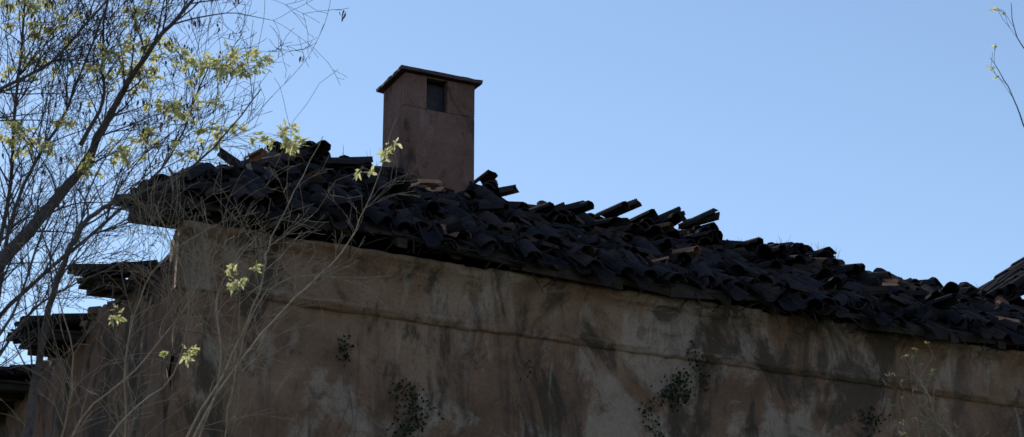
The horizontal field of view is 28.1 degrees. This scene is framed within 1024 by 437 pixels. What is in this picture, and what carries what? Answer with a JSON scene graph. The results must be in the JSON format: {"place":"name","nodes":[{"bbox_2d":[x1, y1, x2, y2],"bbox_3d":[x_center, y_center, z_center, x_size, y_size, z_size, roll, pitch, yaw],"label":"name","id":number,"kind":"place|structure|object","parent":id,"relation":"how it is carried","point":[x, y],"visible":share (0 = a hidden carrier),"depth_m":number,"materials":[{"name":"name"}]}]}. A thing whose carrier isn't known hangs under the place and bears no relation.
{"place":"outdoors","nodes":[
{"label":"outdoors","id":0,"kind":"place"},
{"bbox_2d":[0,0,1023,365],"label":"sky","id":1,"kind":"structure","parent":0,"point":[881,133],"materials":[{"name":"blue"}]},
{"label":"ground","id":2,"kind":"structure","parent":0,"visible":0},
{"bbox_2d":[0,243,176,436],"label":"side wall","id":3,"kind":"structure","parent":2,"relation":"on","point":[87,361],"depth_m":20.30,"materials":[{"name":"paint"}]},
{"bbox_2d":[41,230,176,370],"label":"wall head stones","id":4,"kind":"object","parent":3,"relation":"on","point":[94,310],"depth_m":20.00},
{"bbox_2d":[0,189,1023,418],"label":"roof timbers","id":5,"kind":"object","parent":3,"relation":"on","point":[380,236],"visible":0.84,"depth_m":20.93,"materials":[{"name":"brown wood"}]},
{"bbox_2d":[0,140,1023,381],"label":"roof tiles","id":6,"kind":"object","parent":5,"relation":"on","point":[486,219],"visible":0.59,"depth_m":21.71,"materials":[{"name":"tile"}]},
{"bbox_2d":[382,72,474,197],"bbox_3d":[-0.941,-0.660,22.945,0.860,1.735,0.620,10,-22,-24],"label":"chimney shaft","id":7,"kind":"object","parent":6,"relation":"on","point":[437,145],"visible":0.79,"depth_m":22.76,"materials":[{"name":"brown concrete"}]},
{"bbox_2d":[376,65,482,93],"bbox_3d":[-0.941,-1.499,23.251,1.002,0.048,0.761,9,-22,-24],"label":"chimney cap","id":8,"kind":"object","parent":7,"relation":"on","point":[401,70],"visible":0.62,"depth_m":22.99,"materials":[{"name":"grey concrete"}]},
{"bbox_2d":[426,83,444,111],"bbox_3d":[-0.941,-0.655,22.943,0.680,1.725,0.440,10,-22,-24],"label":"chimney flue","id":9,"kind":"object","parent":7,"relation":"in","point":[435,97],"visible":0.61,"depth_m":23.05,"materials":[{"name":"black"}]},
{"bbox_2d":[193,139,1015,301],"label":"roof weeds","id":10,"kind":"object","parent":6,"relation":"on","point":[271,154],"visible":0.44,"depth_m":21.24,"materials":[{"name":"green plant"}]},
{"bbox_2d":[975,299,1023,349],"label":"dormer wall","id":11,"kind":"structure","parent":6,"relation":"on","point":[1019,303],"depth_m":25.52,"materials":[{"name":"paint"}]},
{"bbox_2d":[994,290,1023,304],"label":"dormer roof","id":12,"kind":"structure","parent":6,"relation":"on","point":[1016,295],"depth_m":25.10,"materials":[{"name":"black tile"}]},
{"bbox_2d":[0,0,423,436],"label":"maple tree","id":13,"kind":"object","parent":2,"relation":"on","point":[14,246],"visible":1,"depth_m":13.95,"materials":[{"name":"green plant"}]},
{"bbox_2d":[165,239,1023,436],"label":"front wall","id":14,"kind":"structure","parent":2,"relation":"on","point":[470,380],"depth_m":19.71,"materials":[{"name":"paint"}]},
{"bbox_2d":[174,220,1023,407],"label":"cornice","id":15,"kind":"structure","parent":14,"relation":"attached to","point":[425,291],"depth_m":20.48,"materials":[{"name":"paint"}]},
{"bbox_2d":[334,335,890,436],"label":"ivy","id":16,"kind":"object","parent":14,"relation":"attached to","point":[663,395],"visible":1,"depth_m":20.45,"materials":[{"name":"green plant"}]},
{"bbox_2d":[882,341,988,436],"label":"sapling","id":17,"kind":"object","parent":2,"relation":"on","point":[931,411],"visible":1,"depth_m":13.19,"materials":[{"name":"plant"}]},
{"bbox_2d":[986,3,1023,126],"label":"young tree","id":18,"kind":"object","parent":2,"relation":"on","point":[995,45],"visible":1,"depth_m":14.05,"materials":[{"name":"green plant"}]}
]}

